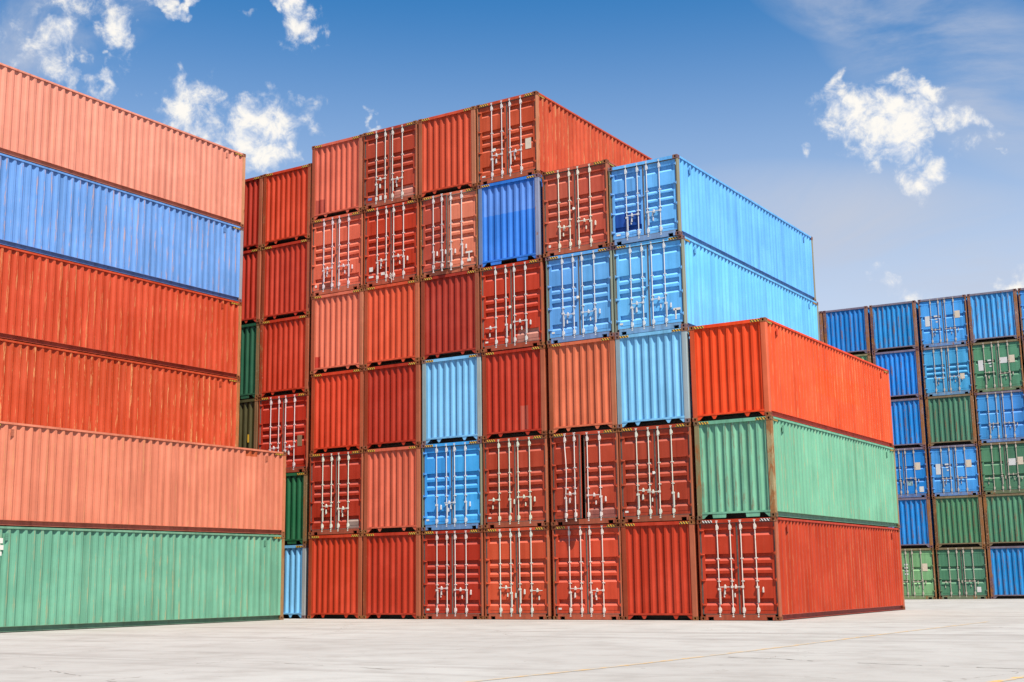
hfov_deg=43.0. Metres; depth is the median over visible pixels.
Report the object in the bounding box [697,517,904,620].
shipping container
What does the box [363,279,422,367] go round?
shipping container
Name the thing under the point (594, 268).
door
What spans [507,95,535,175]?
door
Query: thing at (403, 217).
door
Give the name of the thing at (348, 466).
door
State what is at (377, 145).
door
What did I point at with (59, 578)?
shipping container
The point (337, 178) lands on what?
shipping container
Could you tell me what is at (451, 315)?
shipping container
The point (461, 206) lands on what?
door
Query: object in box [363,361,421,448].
shipping container
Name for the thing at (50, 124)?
shipping container
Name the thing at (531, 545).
door
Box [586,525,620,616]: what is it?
door
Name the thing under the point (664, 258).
door
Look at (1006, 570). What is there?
shipping container
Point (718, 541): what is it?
door
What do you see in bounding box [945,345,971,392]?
door
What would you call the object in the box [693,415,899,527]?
shipping container
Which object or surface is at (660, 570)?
shipping container
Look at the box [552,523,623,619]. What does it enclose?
shipping container
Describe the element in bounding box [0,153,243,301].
shipping container
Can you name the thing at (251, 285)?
shipping container
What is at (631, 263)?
door
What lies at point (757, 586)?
door
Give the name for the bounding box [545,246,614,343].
shipping container
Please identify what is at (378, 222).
door
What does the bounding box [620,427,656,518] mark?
door
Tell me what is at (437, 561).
door
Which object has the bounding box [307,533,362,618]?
shipping container
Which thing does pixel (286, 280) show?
shipping container
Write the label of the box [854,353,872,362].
shipping container
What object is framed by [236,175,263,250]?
shipping container
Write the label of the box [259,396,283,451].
door
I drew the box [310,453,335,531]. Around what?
door
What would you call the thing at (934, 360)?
door
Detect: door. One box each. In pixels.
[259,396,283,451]
[283,395,306,469]
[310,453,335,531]
[312,217,336,291]
[336,214,360,288]
[336,452,360,530]
[364,129,389,204]
[365,206,390,282]
[390,124,414,200]
[391,202,416,279]
[421,194,447,273]
[423,444,451,526]
[423,531,452,615]
[445,442,480,526]
[448,190,476,269]
[452,530,480,615]
[478,100,507,180]
[481,265,511,347]
[484,440,515,524]
[485,529,516,615]
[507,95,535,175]
[511,262,541,344]
[515,437,545,523]
[516,528,547,616]
[543,168,575,251]
[547,254,579,338]
[551,432,582,521]
[553,526,587,616]
[574,163,606,247]
[578,250,611,336]
[584,431,617,520]
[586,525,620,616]
[610,163,644,240]
[614,243,649,330]
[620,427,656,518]
[643,158,677,236]
[647,239,683,327]
[650,425,691,517]
[699,520,739,616]
[733,519,777,616]
[895,449,904,495]
[901,549,911,596]
[902,448,927,495]
[909,549,934,596]
[919,298,944,344]
[923,347,948,393]
[930,446,955,493]
[937,548,963,596]
[942,297,967,343]
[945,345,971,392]
[953,445,979,493]
[960,548,987,596]
[972,342,998,389]
[976,392,1002,440]
[980,443,1007,491]
[995,340,1022,388]
[1000,391,1023,439]
[1004,442,1023,490]
[1019,290,1023,334]
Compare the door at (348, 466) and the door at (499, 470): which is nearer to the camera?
the door at (499, 470)
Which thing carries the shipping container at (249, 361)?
on the shipping container at (248, 420)
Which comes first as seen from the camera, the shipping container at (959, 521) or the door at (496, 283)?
the door at (496, 283)
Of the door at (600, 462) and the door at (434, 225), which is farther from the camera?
the door at (434, 225)
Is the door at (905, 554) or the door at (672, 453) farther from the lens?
the door at (905, 554)
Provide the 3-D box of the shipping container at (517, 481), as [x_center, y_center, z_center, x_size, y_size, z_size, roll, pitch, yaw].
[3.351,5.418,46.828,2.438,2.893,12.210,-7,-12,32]
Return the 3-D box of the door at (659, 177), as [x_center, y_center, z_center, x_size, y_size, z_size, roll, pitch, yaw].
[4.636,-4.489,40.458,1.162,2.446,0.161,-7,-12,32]
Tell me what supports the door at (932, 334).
in the shipping container at (943, 321)
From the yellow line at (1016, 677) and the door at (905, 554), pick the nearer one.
the yellow line at (1016, 677)
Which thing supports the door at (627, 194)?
in the shipping container at (666, 196)
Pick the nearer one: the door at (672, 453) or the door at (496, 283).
the door at (672, 453)
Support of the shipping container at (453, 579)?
on the ground
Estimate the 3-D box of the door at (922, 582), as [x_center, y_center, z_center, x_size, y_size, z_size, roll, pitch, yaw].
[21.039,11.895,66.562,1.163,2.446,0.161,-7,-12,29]
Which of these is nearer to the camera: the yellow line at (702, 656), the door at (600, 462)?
the yellow line at (702, 656)
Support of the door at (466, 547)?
in the shipping container at (453, 579)
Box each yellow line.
[468,622,982,681]
[989,675,1023,681]
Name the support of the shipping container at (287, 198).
on the shipping container at (286, 280)
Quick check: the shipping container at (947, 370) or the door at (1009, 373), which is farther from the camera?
the shipping container at (947, 370)
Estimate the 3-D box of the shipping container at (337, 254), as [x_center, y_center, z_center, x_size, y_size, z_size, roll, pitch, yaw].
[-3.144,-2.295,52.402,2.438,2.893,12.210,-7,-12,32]
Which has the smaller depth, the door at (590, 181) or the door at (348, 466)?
the door at (590, 181)
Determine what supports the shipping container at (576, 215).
on the shipping container at (580, 295)
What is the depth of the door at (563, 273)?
41.85 m
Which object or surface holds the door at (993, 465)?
in the shipping container at (1002, 467)
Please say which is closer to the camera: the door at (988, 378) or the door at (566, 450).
the door at (566, 450)
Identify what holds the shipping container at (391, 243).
on the shipping container at (392, 323)
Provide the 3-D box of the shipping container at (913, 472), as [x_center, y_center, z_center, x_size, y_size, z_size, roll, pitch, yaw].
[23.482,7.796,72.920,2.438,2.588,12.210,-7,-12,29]
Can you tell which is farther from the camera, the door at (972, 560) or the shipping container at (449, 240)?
the door at (972, 560)
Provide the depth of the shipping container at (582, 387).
40.98 m
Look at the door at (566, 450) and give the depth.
40.67 m
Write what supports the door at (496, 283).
in the shipping container at (513, 306)
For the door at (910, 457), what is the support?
in the shipping container at (913, 472)
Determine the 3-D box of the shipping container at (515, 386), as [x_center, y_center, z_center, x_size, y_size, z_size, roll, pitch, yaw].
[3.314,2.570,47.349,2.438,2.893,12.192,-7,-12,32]
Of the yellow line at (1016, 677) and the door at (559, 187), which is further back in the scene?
the door at (559, 187)
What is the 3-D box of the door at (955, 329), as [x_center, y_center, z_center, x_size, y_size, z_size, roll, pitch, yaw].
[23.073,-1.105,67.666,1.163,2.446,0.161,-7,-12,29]
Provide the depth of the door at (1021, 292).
66.08 m
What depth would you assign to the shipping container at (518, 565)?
41.27 m
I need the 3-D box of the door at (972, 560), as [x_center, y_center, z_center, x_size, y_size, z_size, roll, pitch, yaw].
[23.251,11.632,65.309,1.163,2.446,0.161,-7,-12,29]
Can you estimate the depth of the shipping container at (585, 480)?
40.39 m
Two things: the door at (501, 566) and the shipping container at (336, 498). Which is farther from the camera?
the shipping container at (336, 498)
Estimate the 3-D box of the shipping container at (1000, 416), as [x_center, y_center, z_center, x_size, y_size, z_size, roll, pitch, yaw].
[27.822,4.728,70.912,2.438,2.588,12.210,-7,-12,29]
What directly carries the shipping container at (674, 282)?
on the shipping container at (653, 378)
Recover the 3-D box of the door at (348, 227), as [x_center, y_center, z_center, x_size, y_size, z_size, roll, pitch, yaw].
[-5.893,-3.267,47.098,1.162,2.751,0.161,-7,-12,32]
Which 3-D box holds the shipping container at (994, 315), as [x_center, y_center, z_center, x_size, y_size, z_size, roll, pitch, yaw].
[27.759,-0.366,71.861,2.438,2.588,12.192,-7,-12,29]
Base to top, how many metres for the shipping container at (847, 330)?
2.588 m
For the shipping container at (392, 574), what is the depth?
43.89 m
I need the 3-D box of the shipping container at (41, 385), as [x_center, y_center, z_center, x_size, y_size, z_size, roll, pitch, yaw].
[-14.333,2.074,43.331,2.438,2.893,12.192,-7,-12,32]
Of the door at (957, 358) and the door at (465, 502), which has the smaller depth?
the door at (465, 502)
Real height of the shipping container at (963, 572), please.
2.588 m
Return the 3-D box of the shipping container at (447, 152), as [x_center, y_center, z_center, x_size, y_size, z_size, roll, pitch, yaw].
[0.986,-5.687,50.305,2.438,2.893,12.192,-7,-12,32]
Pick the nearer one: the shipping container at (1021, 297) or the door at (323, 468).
the door at (323, 468)
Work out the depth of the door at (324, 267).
47.72 m
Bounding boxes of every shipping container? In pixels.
[0,63,245,226]
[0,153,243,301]
[0,245,241,378]
[0,338,239,446]
[0,421,286,534]
[0,526,284,631]
[229,322,259,399]
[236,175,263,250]
[238,398,258,448]
[241,248,261,324]
[258,314,311,397]
[258,392,311,472]
[260,238,311,320]
[260,472,316,544]
[262,163,312,246]
[283,544,308,618]
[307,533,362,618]
[308,450,363,534]
[310,210,365,296]
[310,288,363,373]
[310,368,363,453]
[311,134,362,220]
[362,120,418,209]
[362,531,423,618]
[363,198,419,287]
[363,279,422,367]
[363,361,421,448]
[363,445,428,532]
[418,106,476,198]
[420,186,478,277]
[420,269,480,360]
[421,440,492,530]
[422,353,482,443]
[422,529,485,619]
[476,91,651,185]
[478,173,544,268]
[480,258,546,352]
[482,345,549,438]
[482,434,560,527]
[484,526,557,619]
[542,159,617,257]
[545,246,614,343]
[547,336,617,433]
[549,428,624,525]
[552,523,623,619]
[608,154,815,300]
[612,235,819,340]
[615,327,692,427]
[618,422,697,522]
[620,520,704,620]
[689,317,893,447]
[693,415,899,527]
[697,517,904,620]
[819,311,824,342]
[823,306,871,354]
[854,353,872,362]
[869,300,920,352]
[872,348,924,399]
[890,497,940,548]
[891,397,927,448]
[895,447,931,497]
[901,548,938,598]
[918,294,969,347]
[921,343,973,396]
[925,393,977,445]
[928,443,981,496]
[932,495,992,547]
[935,546,990,598]
[967,289,1021,342]
[970,338,1023,392]
[974,389,1023,442]
[978,441,1023,494]
[982,493,1023,545]
[987,546,1023,598]
[1018,288,1023,337]
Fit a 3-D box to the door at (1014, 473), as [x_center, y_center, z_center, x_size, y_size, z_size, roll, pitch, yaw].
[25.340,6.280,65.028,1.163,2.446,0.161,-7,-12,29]
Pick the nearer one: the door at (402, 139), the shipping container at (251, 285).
the door at (402, 139)
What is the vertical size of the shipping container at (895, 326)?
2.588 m
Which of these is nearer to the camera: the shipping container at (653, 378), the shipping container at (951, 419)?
the shipping container at (653, 378)
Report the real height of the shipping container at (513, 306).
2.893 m
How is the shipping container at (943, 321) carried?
on the shipping container at (947, 370)
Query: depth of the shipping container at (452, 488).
43.10 m
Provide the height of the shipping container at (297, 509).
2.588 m
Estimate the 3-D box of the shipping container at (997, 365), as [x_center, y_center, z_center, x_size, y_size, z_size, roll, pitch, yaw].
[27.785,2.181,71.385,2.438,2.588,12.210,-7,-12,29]
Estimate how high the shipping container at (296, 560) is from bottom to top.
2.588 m
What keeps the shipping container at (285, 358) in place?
on the shipping container at (284, 423)
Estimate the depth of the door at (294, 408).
47.40 m
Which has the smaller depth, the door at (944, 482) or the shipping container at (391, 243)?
the shipping container at (391, 243)
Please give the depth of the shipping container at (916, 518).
67.13 m
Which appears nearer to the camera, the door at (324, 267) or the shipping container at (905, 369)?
the door at (324, 267)
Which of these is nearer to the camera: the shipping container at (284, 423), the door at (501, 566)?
the door at (501, 566)
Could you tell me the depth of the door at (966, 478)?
66.26 m
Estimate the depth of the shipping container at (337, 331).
46.85 m
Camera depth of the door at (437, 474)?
43.44 m
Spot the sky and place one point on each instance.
(888, 133)
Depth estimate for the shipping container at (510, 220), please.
43.41 m
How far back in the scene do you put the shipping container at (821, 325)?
71.17 m
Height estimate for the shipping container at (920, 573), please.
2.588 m
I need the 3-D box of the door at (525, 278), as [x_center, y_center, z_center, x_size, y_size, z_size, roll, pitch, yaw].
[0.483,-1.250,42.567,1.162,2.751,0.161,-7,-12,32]
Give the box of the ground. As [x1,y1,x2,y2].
[0,598,1023,681]
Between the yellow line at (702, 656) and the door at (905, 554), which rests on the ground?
the yellow line at (702, 656)
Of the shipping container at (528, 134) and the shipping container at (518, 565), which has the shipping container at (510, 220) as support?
the shipping container at (528, 134)
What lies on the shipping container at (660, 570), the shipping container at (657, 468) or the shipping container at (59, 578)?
the shipping container at (657, 468)
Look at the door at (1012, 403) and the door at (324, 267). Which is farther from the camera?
the door at (1012, 403)
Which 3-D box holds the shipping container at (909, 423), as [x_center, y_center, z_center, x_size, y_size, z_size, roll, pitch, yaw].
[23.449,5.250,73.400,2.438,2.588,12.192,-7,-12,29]
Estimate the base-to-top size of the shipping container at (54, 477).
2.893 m
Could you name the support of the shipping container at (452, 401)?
on the shipping container at (452, 488)
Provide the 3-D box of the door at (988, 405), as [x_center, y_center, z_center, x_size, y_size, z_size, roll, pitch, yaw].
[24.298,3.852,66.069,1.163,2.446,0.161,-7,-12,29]
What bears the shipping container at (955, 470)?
on the shipping container at (959, 521)
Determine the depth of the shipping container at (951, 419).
67.00 m
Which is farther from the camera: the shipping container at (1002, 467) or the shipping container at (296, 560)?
the shipping container at (1002, 467)
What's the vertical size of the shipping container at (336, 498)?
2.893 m
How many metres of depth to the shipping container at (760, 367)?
39.06 m
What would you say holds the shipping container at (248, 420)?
on the shipping container
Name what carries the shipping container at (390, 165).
on the shipping container at (391, 243)
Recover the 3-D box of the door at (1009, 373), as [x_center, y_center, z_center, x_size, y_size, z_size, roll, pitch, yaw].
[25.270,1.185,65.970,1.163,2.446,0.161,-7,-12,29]
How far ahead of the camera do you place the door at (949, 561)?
65.87 m
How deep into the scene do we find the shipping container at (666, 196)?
41.76 m
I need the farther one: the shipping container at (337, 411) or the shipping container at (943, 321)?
the shipping container at (943, 321)
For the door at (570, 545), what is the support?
in the shipping container at (587, 574)
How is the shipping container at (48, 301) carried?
on the shipping container at (41, 385)
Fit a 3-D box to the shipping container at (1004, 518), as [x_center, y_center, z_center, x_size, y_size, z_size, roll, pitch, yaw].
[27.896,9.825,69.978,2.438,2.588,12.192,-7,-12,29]
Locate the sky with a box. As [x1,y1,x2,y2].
[0,0,1023,310]
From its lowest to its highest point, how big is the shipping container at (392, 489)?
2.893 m
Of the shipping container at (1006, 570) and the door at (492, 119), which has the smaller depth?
the door at (492, 119)
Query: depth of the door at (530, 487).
41.54 m
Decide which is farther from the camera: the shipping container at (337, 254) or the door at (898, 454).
the door at (898, 454)

